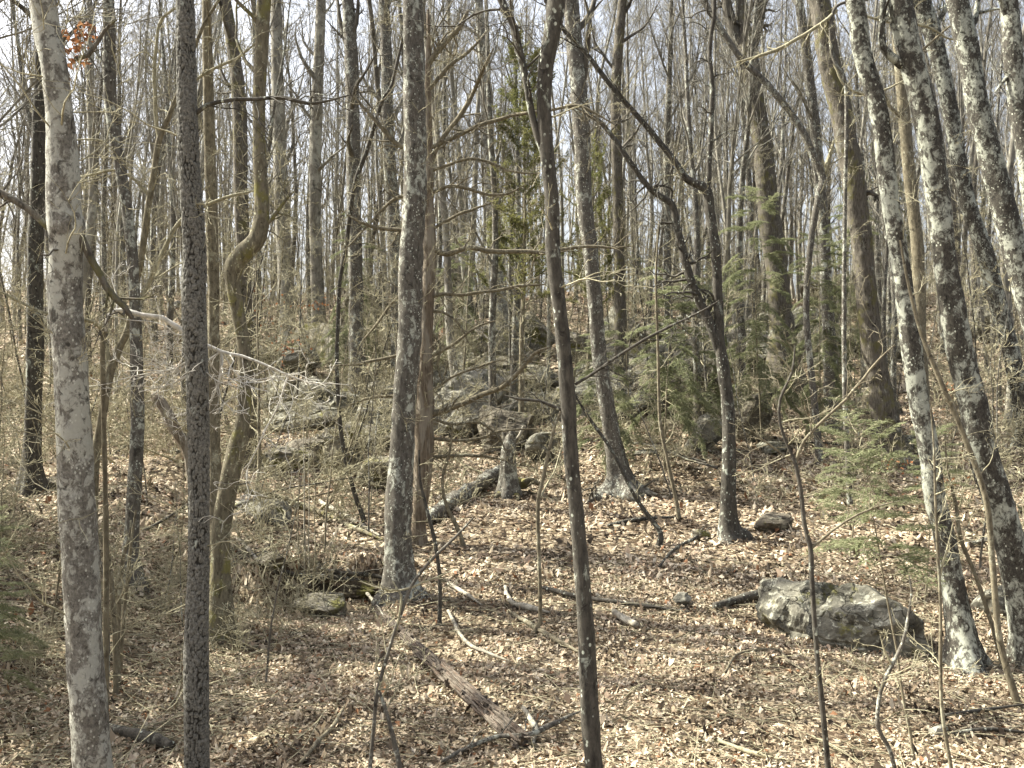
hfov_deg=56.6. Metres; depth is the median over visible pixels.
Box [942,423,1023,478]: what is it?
bare shrub
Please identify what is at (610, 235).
young tree
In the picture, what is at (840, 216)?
hemlock tree
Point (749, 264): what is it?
young tree
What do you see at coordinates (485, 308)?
rock
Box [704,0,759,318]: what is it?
bare tree
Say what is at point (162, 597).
bare shrub
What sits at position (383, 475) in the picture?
rock
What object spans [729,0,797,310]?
bare tree
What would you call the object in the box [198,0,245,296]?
bare tree
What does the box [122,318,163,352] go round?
bare shrub
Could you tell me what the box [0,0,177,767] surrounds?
lichen tree
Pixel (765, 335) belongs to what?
outcrop
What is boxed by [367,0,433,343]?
bare tree
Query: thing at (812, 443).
fallen branch
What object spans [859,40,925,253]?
bare tree
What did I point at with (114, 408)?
bare shrub
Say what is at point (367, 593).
fallen branch
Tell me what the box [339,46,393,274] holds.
bare tree
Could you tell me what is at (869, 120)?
bare tree
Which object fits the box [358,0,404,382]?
bare tree
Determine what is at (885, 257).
bare tree
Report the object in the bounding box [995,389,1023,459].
bare shrub
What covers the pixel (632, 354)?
outcrop
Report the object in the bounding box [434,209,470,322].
sapling
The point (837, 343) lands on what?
sapling
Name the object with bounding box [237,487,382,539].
fallen log
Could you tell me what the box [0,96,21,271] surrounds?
bare tree
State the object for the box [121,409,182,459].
bare shrub
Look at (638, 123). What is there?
bare tree
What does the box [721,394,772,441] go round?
rock
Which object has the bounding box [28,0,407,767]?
plated bark tree
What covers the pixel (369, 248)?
bare tree
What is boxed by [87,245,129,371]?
sapling
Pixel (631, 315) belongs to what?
sapling
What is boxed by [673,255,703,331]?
sapling
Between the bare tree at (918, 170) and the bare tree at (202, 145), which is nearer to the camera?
the bare tree at (202, 145)
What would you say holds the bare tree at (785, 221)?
on the ground
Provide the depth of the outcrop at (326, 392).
27.90 m
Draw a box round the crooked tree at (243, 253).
[167,0,329,645]
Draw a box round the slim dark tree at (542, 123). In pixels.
[407,0,719,767]
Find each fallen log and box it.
[109,723,175,749]
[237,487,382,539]
[426,465,499,525]
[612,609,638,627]
[712,590,758,609]
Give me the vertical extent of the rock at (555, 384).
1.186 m
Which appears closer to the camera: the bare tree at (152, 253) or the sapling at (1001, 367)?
the sapling at (1001, 367)
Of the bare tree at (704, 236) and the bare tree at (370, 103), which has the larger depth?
the bare tree at (704, 236)
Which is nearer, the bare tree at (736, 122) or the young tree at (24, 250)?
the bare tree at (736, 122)
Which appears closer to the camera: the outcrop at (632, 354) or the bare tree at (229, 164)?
the outcrop at (632, 354)
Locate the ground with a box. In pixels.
[0,292,1023,767]
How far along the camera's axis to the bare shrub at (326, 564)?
15.12 m
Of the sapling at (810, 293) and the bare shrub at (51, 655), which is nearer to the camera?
the bare shrub at (51, 655)
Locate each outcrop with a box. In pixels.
[259,337,306,366]
[261,400,346,432]
[261,445,319,470]
[276,349,316,373]
[290,322,381,367]
[293,376,343,400]
[309,422,390,449]
[326,392,362,420]
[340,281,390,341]
[365,420,391,428]
[368,381,393,398]
[369,350,448,379]
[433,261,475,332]
[433,346,472,370]
[433,370,449,386]
[433,384,508,407]
[434,368,505,438]
[469,341,539,364]
[472,325,539,364]
[476,405,534,453]
[497,365,558,386]
[503,395,560,423]
[518,312,555,354]
[524,392,557,401]
[525,402,543,425]
[552,385,576,401]
[555,332,608,363]
[573,358,613,377]
[575,369,662,381]
[575,379,650,424]
[586,306,636,333]
[605,323,655,346]
[610,368,639,385]
[610,381,657,413]
[611,343,650,363]
[629,339,703,373]
[631,372,719,415]
[632,364,655,369]
[642,322,685,339]
[675,337,709,351]
[677,297,768,323]
[700,355,730,370]
[708,340,767,363]
[728,303,794,334]
[732,358,755,371]
[737,331,767,341]
[792,306,836,324]
[797,323,859,355]
[799,278,855,307]
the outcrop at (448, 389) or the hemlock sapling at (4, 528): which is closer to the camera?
the hemlock sapling at (4, 528)
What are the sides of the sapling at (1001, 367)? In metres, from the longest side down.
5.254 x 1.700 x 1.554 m
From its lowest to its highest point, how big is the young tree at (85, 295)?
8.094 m
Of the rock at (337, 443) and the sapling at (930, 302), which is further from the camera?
the sapling at (930, 302)
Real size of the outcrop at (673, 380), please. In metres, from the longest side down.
2.943 x 1.878 x 1.726 m
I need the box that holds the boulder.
[755,577,935,656]
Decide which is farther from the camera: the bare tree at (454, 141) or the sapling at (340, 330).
the bare tree at (454, 141)
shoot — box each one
[297,430,299,586]
[303,400,306,573]
[303,405,305,585]
[308,433,310,585]
[313,441,315,583]
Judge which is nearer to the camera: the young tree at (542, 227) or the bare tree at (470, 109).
the young tree at (542, 227)
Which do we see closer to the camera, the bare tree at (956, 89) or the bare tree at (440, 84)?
the bare tree at (440, 84)
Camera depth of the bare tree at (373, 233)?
54.02 m
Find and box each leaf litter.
[0,287,1023,411]
[0,395,1023,580]
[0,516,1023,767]
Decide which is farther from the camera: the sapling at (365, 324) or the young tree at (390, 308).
the young tree at (390, 308)
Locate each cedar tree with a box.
[457,17,580,411]
[559,129,631,371]
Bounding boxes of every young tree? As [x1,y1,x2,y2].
[0,154,51,408]
[0,179,23,284]
[0,200,25,346]
[0,209,24,359]
[1,179,45,303]
[2,219,26,274]
[4,149,30,333]
[11,209,26,294]
[16,235,47,336]
[43,181,102,405]
[84,163,141,309]
[85,125,157,342]
[92,194,128,328]
[96,205,128,305]
[107,150,161,306]
[109,273,167,403]
[157,194,180,304]
[162,214,233,366]
[175,197,205,326]
[176,172,233,349]
[185,211,277,409]
[204,207,232,317]
[206,123,309,423]
[218,174,279,407]
[218,186,232,291]
[220,194,310,496]
[227,131,296,430]
[227,163,273,321]
[236,226,330,411]
[251,181,325,375]
[261,178,308,331]
[261,257,276,316]
[263,209,295,293]
[265,225,296,322]
[267,158,307,267]
[268,152,307,298]
[270,181,319,375]
[270,198,306,295]
[275,178,358,433]
[290,175,303,288]
[292,193,306,300]
[296,213,323,310]
[300,205,338,312]
[303,209,330,320]
[310,207,401,421]
[321,213,339,302]
[322,213,347,292]
[326,166,370,275]
[340,216,401,488]
[346,150,391,365]
[358,200,397,382]
[362,141,443,321]
[364,210,400,340]
[373,220,401,349]
[436,202,485,374]
[438,163,510,357]
[442,218,510,369]
[444,139,540,367]
[444,180,509,364]
[449,164,488,325]
[463,254,515,376]
[482,212,553,379]
[521,135,574,333]
[525,166,556,315]
[527,225,545,323]
[529,208,570,316]
[544,208,574,307]
[561,254,591,382]
[564,185,607,332]
[564,205,600,321]
[572,176,629,332]
[573,219,595,316]
[579,226,604,317]
[603,182,628,300]
[604,195,642,305]
[610,193,663,370]
[625,189,659,309]
[625,215,659,332]
[629,178,655,289]
[644,170,693,310]
[658,202,692,312]
[658,231,686,318]
[665,139,754,406]
[666,122,737,372]
[671,174,706,288]
[671,202,707,336]
[700,225,736,313]
[705,184,748,316]
[707,181,748,285]
[724,192,789,331]
[729,241,765,383]
[730,199,748,267]
[738,179,791,275]
[761,173,800,290]
[791,172,838,275]
[794,220,811,297]
[801,178,876,366]
[815,228,839,313]
[821,260,858,393]
[898,192,942,352]
[917,181,938,318]
[924,248,934,305]
[928,163,1004,389]
[928,207,981,391]
[935,210,966,298]
[956,192,997,301]
[964,204,986,297]
[969,164,1019,322]
[970,172,1017,404]
[978,214,1019,352]
[994,210,1023,470]
[1007,151,1023,310]
[1014,197,1023,356]
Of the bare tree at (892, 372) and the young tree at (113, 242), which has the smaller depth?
the bare tree at (892, 372)
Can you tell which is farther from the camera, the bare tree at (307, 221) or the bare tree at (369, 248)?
the bare tree at (369, 248)
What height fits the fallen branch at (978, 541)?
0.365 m
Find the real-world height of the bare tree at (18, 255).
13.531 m
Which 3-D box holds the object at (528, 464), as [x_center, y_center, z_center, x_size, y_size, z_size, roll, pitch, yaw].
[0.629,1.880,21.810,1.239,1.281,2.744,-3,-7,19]
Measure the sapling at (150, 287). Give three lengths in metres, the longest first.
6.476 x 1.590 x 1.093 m
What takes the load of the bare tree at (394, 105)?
on the ground
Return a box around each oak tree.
[716,0,810,403]
[781,0,920,469]
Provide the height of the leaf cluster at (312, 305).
0.503 m
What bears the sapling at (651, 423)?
on the ground
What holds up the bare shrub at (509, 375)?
on the ground
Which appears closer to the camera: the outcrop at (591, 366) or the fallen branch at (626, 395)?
the fallen branch at (626, 395)
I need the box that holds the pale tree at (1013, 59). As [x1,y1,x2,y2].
[994,0,1023,219]
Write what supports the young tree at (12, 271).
on the ground
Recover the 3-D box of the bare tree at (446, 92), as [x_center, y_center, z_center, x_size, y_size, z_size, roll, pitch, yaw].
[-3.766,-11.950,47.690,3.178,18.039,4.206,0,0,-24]
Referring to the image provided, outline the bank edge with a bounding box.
[304,580,380,598]
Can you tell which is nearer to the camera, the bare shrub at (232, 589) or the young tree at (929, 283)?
the bare shrub at (232, 589)
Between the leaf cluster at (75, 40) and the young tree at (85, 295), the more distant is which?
the young tree at (85, 295)
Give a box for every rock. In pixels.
[47,476,56,488]
[174,300,179,307]
[234,499,246,510]
[247,499,291,526]
[254,551,285,573]
[260,372,293,409]
[285,439,324,459]
[292,592,347,618]
[308,345,318,363]
[322,429,366,468]
[355,398,392,425]
[357,456,388,489]
[465,356,518,367]
[481,294,489,318]
[525,432,560,462]
[530,367,558,391]
[606,345,613,358]
[633,448,655,455]
[663,288,712,307]
[673,592,691,605]
[684,413,721,452]
[689,322,732,347]
[692,529,709,540]
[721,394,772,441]
[753,512,793,531]
[756,441,787,454]
[795,319,821,338]
[813,347,841,371]
[849,387,902,414]
[891,330,901,360]
[904,435,913,451]
[928,724,947,737]
[970,585,1006,616]
[971,306,999,342]
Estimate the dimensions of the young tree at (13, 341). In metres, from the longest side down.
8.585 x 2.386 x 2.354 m
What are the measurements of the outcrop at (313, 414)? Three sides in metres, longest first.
2.930 x 2.247 x 1.281 m
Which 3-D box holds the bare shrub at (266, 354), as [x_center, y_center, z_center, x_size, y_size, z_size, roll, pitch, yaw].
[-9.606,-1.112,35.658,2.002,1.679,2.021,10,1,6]
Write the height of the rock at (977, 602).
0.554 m
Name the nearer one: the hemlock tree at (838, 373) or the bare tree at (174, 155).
the hemlock tree at (838, 373)
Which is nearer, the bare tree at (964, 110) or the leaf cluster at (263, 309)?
the leaf cluster at (263, 309)
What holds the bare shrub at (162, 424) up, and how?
on the ground
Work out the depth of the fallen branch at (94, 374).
34.09 m
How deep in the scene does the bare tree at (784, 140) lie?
61.80 m
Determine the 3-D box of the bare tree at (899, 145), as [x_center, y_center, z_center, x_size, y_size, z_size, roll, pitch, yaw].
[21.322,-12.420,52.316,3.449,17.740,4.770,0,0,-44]
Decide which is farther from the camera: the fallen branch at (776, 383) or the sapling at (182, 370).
the fallen branch at (776, 383)
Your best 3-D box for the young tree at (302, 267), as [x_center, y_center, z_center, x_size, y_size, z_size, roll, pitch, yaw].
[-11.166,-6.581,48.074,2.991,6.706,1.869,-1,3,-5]
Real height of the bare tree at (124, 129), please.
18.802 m
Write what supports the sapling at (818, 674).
on the ground
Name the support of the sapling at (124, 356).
on the ground
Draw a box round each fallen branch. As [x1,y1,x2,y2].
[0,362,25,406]
[0,378,46,406]
[0,388,54,454]
[0,409,18,441]
[0,419,47,458]
[0,469,42,501]
[0,518,100,555]
[2,442,51,464]
[6,430,113,467]
[8,382,54,416]
[9,377,54,425]
[42,392,121,463]
[89,357,125,384]
[91,362,161,415]
[91,403,179,461]
[93,389,228,446]
[107,398,168,454]
[109,395,159,417]
[116,379,237,428]
[128,590,184,609]
[143,342,180,372]
[143,433,337,530]
[144,383,180,419]
[179,431,389,529]
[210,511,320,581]
[220,399,275,444]
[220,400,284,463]
[220,429,229,459]
[221,360,237,381]
[235,373,311,409]
[236,538,278,570]
[241,476,322,522]
[260,379,340,387]
[278,561,376,586]
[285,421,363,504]
[296,435,482,512]
[298,704,345,764]
[302,386,392,428]
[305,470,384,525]
[306,447,366,506]
[319,499,380,536]
[346,568,383,614]
[348,363,393,417]
[366,393,453,456]
[434,370,487,434]
[434,414,482,473]
[440,694,579,762]
[447,581,482,604]
[447,609,510,661]
[488,397,630,453]
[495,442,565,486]
[503,585,549,612]
[507,609,577,652]
[521,706,537,743]
[524,375,597,419]
[528,425,587,496]
[542,586,704,612]
[577,418,678,448]
[586,404,717,470]
[589,388,670,449]
[590,382,652,419]
[607,516,675,526]
[624,414,706,465]
[634,393,697,441]
[635,410,750,458]
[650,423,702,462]
[658,507,719,566]
[664,398,702,437]
[714,725,806,766]
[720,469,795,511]
[724,648,803,672]
[732,356,822,394]
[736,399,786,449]
[746,459,862,508]
[771,390,825,437]
[778,433,956,499]
[780,416,870,450]
[792,385,823,415]
[798,411,917,464]
[944,704,1023,715]
[951,727,1023,734]
[968,537,987,544]
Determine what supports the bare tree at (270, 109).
on the ground
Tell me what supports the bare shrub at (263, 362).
on the ground
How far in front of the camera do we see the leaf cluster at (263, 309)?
24.98 m
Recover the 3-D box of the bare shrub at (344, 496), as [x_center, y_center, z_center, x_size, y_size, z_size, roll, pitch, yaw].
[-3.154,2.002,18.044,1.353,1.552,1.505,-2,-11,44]
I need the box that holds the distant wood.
[0,0,1023,298]
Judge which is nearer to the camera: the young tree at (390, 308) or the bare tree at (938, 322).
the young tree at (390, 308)
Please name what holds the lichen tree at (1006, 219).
on the ground
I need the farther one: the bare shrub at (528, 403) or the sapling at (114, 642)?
the bare shrub at (528, 403)
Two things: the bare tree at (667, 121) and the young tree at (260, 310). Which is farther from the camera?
the bare tree at (667, 121)
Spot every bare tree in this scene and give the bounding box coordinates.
[0,0,18,328]
[0,0,28,374]
[0,0,33,67]
[0,0,60,378]
[0,0,74,174]
[0,0,74,252]
[0,0,129,496]
[0,0,164,173]
[0,0,274,518]
[0,1,32,328]
[0,3,85,270]
[0,5,95,332]
[0,6,75,305]
[0,40,32,340]
[0,60,29,299]
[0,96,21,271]
[0,102,30,292]
[1,0,44,310]
[2,19,33,309]
[8,0,99,238]
[24,1,98,262]
[26,6,121,279]
[44,0,145,364]
[61,16,112,322]
[63,0,146,373]
[66,1,128,224]
[70,0,138,274]
[70,0,166,594]
[72,0,148,368]
[77,89,110,248]
[80,0,152,285]
[80,0,172,352]
[80,17,146,294]
[83,69,133,222]
[84,0,175,406]
[86,13,134,285]
[94,2,158,319]
[94,29,149,278]
[97,0,163,300]
[100,0,199,338]
[118,3,173,262]
[123,0,178,301]
[123,0,200,333]
[123,16,199,315]
[124,0,201,393]
[125,0,202,267]
[125,8,175,289]
[127,0,199,286]
[128,0,175,245]
[132,0,213,340]
[132,37,173,289]
[139,76,171,293]
[141,0,204,433]
[141,0,256,551]
[149,45,218,292]
[157,39,179,296]
[159,0,270,217]
[159,2,232,262]
[164,0,251,336]
[168,1,230,266]
[176,1,246,274]
[197,0,304,385]
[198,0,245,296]
[198,0,286,470]
[200,98,233,285]
[213,15,250,263]
[213,20,252,222]
[214,2,306,320]
[214,20,250,273]
[215,16,267,316]
[217,12,306,251]
[221,0,321,328]
[225,0,325,346]
[230,7,307,326]
[246,3,312,261]
[247,6,312,300]
[248,0,312,341]
[251,0,343,278]
[265,104,294,303]
[268,0,343,322]
[268,2,306,257]
[283,0,345,322]
[293,50,346,283]
[300,0,396,395]
[302,23,345,267]
[302,82,342,236]
[304,0,374,301]
[307,0,403,322]
[313,2,361,311]
[321,103,346,294]
[322,1,400,295]
[330,0,402,349]
[332,0,402,325]
[339,9,402,289]
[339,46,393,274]
[341,54,381,251]
[344,30,401,286]
[344,79,382,283]
[358,0,402,258]
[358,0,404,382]
[360,0,435,281]
[362,22,404,222]
[366,0,504,375]
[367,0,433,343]
[372,0,499,343]
[382,25,435,180]
[386,0,467,300]
[394,0,464,192]
[394,1,474,253]
[394,3,459,256]
[425,0,451,232]
[425,1,468,262]
[425,3,474,196]
[426,0,504,223]
[428,1,501,338]
[430,0,503,342]
[432,0,483,284]
[433,0,525,327]
[434,0,525,406]
[435,0,488,318]
[438,75,479,265]
[440,19,473,260]
[451,6,520,301]
[452,7,528,265]
[453,0,522,272]
[454,2,501,261]
[455,105,483,270]
[465,0,510,287]
[471,0,529,267]
[474,0,546,395]
[484,0,592,290]
[486,0,553,363]
[494,1,541,312]
[494,2,540,301]
[495,73,520,270]
[497,58,562,281]
[502,64,540,291]
[506,0,560,301]
[528,0,612,391]
[529,42,573,208]
[531,0,662,502]
[541,17,600,282]
[552,0,609,249]
[554,14,643,313]
[557,0,631,299]
[563,0,635,295]
[563,63,609,290]
[572,0,648,300]
[582,0,661,302]
[582,0,662,375]
[590,0,659,309]
[591,15,640,292]
[596,2,648,287]
[598,0,653,299]
[600,0,675,328]
[600,1,657,264]
[603,0,677,304]
[607,0,661,258]
[608,29,660,320]
[620,0,746,421]
[626,0,676,255]
[629,0,722,366]
[632,1,677,241]
[633,3,696,290]
[634,5,708,288]
[643,0,694,298]
[646,38,722,324]
[650,0,735,299]
[650,4,722,288]
[651,6,708,315]
[655,0,738,311]
[655,1,716,282]
[656,6,735,320]
[659,0,730,330]
[661,0,765,379]
[672,1,738,279]
[679,9,753,260]
[680,0,736,276]
[681,0,773,316]
[684,0,823,380]
[684,1,767,277]
[684,54,782,360]
[686,55,740,268]
[696,0,770,282]
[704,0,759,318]
[704,3,772,298]
[705,0,805,395]
[709,3,746,284]
[719,0,786,277]
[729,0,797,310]
[729,2,807,256]
[735,19,776,247]
[736,23,759,285]
[740,6,782,293]
[742,0,840,335]
[751,45,811,280]
[759,1,828,311]
[759,8,843,266]
[762,0,811,292]
[766,0,852,308]
[768,41,810,280]
[769,0,851,278]
[769,0,854,432]
[769,30,799,259]
[770,0,832,292]
[774,39,821,301]
[779,69,824,288]
[792,30,851,282]
[798,35,844,278]
[806,0,861,325]
[809,6,888,308]
[814,0,885,285]
[823,0,892,320]
[831,0,899,388]
[836,5,911,399]
[837,20,873,263]
[838,0,932,366]
[840,1,912,294]
[846,2,921,318]
[850,3,888,225]
[850,40,947,287]
[852,31,919,297]
[856,74,901,309]
[857,0,984,454]
[857,29,922,396]
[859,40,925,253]
[863,66,919,289]
[864,0,892,266]
[867,0,959,333]
[869,42,916,245]
[870,7,916,171]
[873,0,941,329]
[878,15,962,354]
[888,0,971,291]
[888,49,954,292]
[910,0,972,271]
[913,0,969,243]
[916,6,1004,250]
[919,23,994,235]
[923,0,959,321]
[927,1,990,370]
[932,1,1000,265]
[933,0,1005,308]
[938,0,1000,246]
[939,0,1005,286]
[941,3,1009,281]
[945,20,1009,223]
[948,0,1021,339]
[963,0,1022,306]
[963,0,1023,348]
[963,30,1020,201]
[967,1,1010,235]
[967,24,1023,427]
[977,15,1018,251]
[979,1,1021,265]
[985,44,1008,165]
[991,9,1021,206]
[993,25,1023,221]
[1006,0,1023,309]
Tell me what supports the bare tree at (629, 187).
on the ground
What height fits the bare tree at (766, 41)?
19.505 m
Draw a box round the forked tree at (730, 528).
[533,0,756,543]
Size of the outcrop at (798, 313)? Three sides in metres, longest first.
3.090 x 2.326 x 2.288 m
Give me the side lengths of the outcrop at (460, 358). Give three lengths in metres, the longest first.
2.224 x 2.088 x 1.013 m
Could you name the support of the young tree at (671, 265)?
on the ground
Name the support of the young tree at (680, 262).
on the ground
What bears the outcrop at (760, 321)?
on the ground
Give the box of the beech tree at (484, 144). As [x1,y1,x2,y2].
[448,0,518,330]
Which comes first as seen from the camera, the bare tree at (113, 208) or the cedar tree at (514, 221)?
the cedar tree at (514, 221)
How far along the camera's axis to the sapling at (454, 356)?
26.06 m
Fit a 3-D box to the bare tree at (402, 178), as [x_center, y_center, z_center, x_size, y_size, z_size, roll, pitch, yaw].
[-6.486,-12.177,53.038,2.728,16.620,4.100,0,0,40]
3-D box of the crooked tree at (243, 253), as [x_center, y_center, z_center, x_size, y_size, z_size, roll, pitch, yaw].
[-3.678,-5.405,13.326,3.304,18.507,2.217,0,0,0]
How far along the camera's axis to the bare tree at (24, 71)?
51.65 m
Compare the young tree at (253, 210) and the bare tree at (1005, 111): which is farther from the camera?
the bare tree at (1005, 111)
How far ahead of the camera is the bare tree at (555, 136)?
61.19 m
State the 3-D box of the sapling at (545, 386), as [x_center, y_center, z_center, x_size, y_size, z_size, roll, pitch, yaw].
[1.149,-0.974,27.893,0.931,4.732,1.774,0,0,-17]
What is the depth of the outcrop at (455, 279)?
42.25 m
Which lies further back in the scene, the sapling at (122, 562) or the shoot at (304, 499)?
the shoot at (304, 499)
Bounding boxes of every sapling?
[0,226,26,334]
[0,259,26,349]
[0,263,14,340]
[0,271,27,502]
[0,275,24,380]
[0,330,43,454]
[0,350,48,512]
[0,395,27,579]
[0,442,17,547]
[0,504,54,651]
[0,537,45,698]
[9,326,54,451]
[12,237,50,373]
[15,310,98,454]
[25,390,95,637]
[26,315,95,504]
[43,367,53,401]
[44,262,349,714]
[45,324,52,412]
[60,439,185,705]
[81,195,167,431]
[85,201,113,330]
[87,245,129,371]
[87,345,130,454]
[89,314,129,472]
[91,257,110,333]
[91,300,130,436]
[98,522,118,695]
[99,319,170,509]
[101,510,146,674]
[101,520,164,684]
[107,230,149,459]
[107,252,151,359]
[110,294,129,388]
[112,254,149,395]
[119,222,164,398]
[142,211,169,369]
[142,233,177,375]
[142,281,186,423]
[144,238,174,333]
[146,485,187,608]
[154,457,186,626]
[158,399,187,563]
[161,248,181,348]
[167,274,181,354]
[174,257,231,435]
[207,286,228,366]
[209,444,329,683]
[220,313,234,377]
[224,283,289,383]
[226,327,267,380]
[245,294,336,491]
[253,330,270,410]
[259,246,285,364]
[259,266,275,375]
[261,247,276,332]
[261,252,276,332]
[262,242,275,334]
[274,278,316,348]
[283,248,340,350]
[283,288,334,379]
[290,200,324,319]
[296,290,326,379]
[300,276,339,376]
[301,15,402,523]
[302,243,397,515]
[308,517,473,767]
[309,268,383,552]
[315,293,361,417]
[317,287,348,380]
[323,260,371,374]
[325,209,367,326]
[348,265,390,358]
[350,288,430,530]
[356,322,393,506]
[363,340,391,456]
[364,264,385,369]
[365,254,397,435]
[377,649,418,767]
[402,450,449,625]
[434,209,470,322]
[434,274,506,442]
[435,211,480,332]
[435,288,460,381]
[438,415,471,545]
[442,298,485,379]
[478,257,525,337]
[495,292,528,383]
[500,265,562,469]
[508,231,546,347]
[523,411,562,634]
[530,290,575,421]
[562,256,584,333]
[576,392,663,547]
[606,222,653,434]
[607,269,649,366]
[608,221,638,341]
[611,356,698,499]
[613,234,648,356]
[622,214,693,521]
[628,248,663,343]
[629,255,655,322]
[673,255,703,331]
[687,215,719,354]
[690,0,854,465]
[701,292,755,480]
[706,0,954,504]
[706,293,731,368]
[708,248,767,387]
[726,285,775,427]
[728,275,919,767]
[745,306,775,393]
[755,260,767,376]
[767,314,808,409]
[796,285,855,412]
[797,227,818,351]
[797,233,818,319]
[797,300,842,413]
[802,408,948,758]
[811,393,897,559]
[818,240,865,438]
[821,282,864,394]
[838,575,935,767]
[847,314,859,382]
[848,341,865,419]
[861,296,899,418]
[861,309,927,427]
[874,400,996,767]
[884,423,974,605]
[899,240,1022,707]
[911,213,933,323]
[922,265,1023,567]
[924,244,938,345]
[925,270,938,325]
[926,283,954,412]
[929,316,949,391]
[937,285,1007,456]
[942,282,1021,481]
[944,440,1007,663]
[948,286,997,412]
[955,341,1023,512]
[959,264,970,311]
[960,251,970,320]
[971,255,1023,436]
[978,250,1023,355]
[985,260,1023,408]
[995,251,1023,401]
[1005,381,1023,488]
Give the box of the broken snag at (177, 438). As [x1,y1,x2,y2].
[150,392,187,490]
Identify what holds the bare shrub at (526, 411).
on the ground
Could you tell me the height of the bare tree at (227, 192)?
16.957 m
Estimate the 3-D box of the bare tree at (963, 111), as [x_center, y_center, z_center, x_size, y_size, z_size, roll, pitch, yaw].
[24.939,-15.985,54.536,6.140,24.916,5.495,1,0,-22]
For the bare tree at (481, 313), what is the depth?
50.76 m
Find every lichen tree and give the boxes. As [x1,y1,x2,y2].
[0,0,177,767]
[327,0,470,609]
[819,0,992,675]
[866,0,1023,670]
[913,0,1023,450]
[946,0,1023,331]
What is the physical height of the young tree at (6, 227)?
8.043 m
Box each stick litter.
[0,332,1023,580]
[0,487,367,767]
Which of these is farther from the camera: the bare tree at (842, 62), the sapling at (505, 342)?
the bare tree at (842, 62)
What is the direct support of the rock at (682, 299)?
on the ground
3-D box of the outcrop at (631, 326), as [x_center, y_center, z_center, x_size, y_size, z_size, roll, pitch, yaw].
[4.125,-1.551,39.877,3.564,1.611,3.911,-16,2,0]
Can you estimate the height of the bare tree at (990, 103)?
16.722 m
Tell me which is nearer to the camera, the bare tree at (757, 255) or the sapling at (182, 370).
the sapling at (182, 370)
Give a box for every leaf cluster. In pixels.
[61,12,100,80]
[253,287,282,339]
[255,326,311,370]
[290,297,334,309]
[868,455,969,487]
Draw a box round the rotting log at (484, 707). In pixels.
[372,604,532,748]
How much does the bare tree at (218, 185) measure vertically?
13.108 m
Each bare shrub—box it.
[0,339,24,374]
[0,353,20,400]
[0,355,51,406]
[0,362,52,404]
[0,390,46,456]
[0,452,56,547]
[0,619,65,696]
[1,343,25,380]
[7,613,65,657]
[12,389,55,455]
[43,395,118,457]
[89,392,113,425]
[90,375,159,443]
[100,551,167,633]
[112,413,160,451]
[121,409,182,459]
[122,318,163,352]
[129,389,186,456]
[130,563,186,627]
[144,352,180,406]
[145,392,184,443]
[148,551,186,590]
[171,396,230,446]
[178,561,255,611]
[210,591,264,654]
[220,424,278,499]
[221,387,236,420]
[231,468,294,542]
[235,350,271,380]
[243,564,323,633]
[252,518,354,608]
[260,337,273,369]
[271,384,333,438]
[284,384,331,418]
[289,586,329,622]
[301,452,384,520]
[318,378,390,461]
[345,318,389,354]
[347,365,393,422]
[362,372,392,398]
[366,337,390,379]
[431,429,496,492]
[433,344,459,370]
[498,363,536,388]
[507,365,558,399]
[513,391,558,433]
[516,387,558,425]
[572,352,586,366]
[576,377,631,430]
[641,369,718,419]
[708,347,754,383]
[756,352,804,407]
[805,430,886,503]
[855,386,870,422]
[858,347,905,390]
[899,366,956,407]
[905,415,1014,509]
[929,355,951,383]
[930,376,958,406]
[932,399,960,442]
[936,431,961,477]
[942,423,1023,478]
[956,470,1023,546]
[977,347,1023,399]
[979,359,1006,400]
[989,393,1023,459]
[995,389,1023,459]
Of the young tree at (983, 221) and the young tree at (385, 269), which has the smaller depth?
the young tree at (385, 269)
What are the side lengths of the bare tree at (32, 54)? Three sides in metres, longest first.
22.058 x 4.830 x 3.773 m
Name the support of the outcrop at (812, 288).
on the ground
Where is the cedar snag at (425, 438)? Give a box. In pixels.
[297,0,655,545]
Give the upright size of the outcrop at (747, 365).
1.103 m
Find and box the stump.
[493,426,539,500]
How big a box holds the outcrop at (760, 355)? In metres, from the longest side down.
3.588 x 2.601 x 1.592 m
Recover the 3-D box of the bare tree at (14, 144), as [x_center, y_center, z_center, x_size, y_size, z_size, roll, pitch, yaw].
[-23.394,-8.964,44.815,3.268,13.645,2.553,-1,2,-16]
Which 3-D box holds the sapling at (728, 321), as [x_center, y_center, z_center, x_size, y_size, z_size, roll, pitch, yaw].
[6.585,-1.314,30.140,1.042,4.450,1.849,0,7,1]
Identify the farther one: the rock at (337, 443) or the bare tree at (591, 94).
the bare tree at (591, 94)
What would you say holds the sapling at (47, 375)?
on the ground
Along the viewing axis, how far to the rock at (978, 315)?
40.22 m
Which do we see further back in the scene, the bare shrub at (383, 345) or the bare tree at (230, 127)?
the bare tree at (230, 127)
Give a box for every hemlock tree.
[319,213,386,381]
[434,236,486,368]
[562,321,642,477]
[616,266,721,468]
[625,252,647,310]
[650,275,739,450]
[701,247,721,305]
[706,185,812,441]
[770,223,859,436]
[817,187,897,369]
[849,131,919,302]
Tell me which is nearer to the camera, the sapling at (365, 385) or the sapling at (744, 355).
the sapling at (365, 385)
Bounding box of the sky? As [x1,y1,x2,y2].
[0,0,1023,298]
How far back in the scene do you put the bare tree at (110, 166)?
62.73 m
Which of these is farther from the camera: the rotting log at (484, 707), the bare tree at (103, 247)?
the bare tree at (103, 247)

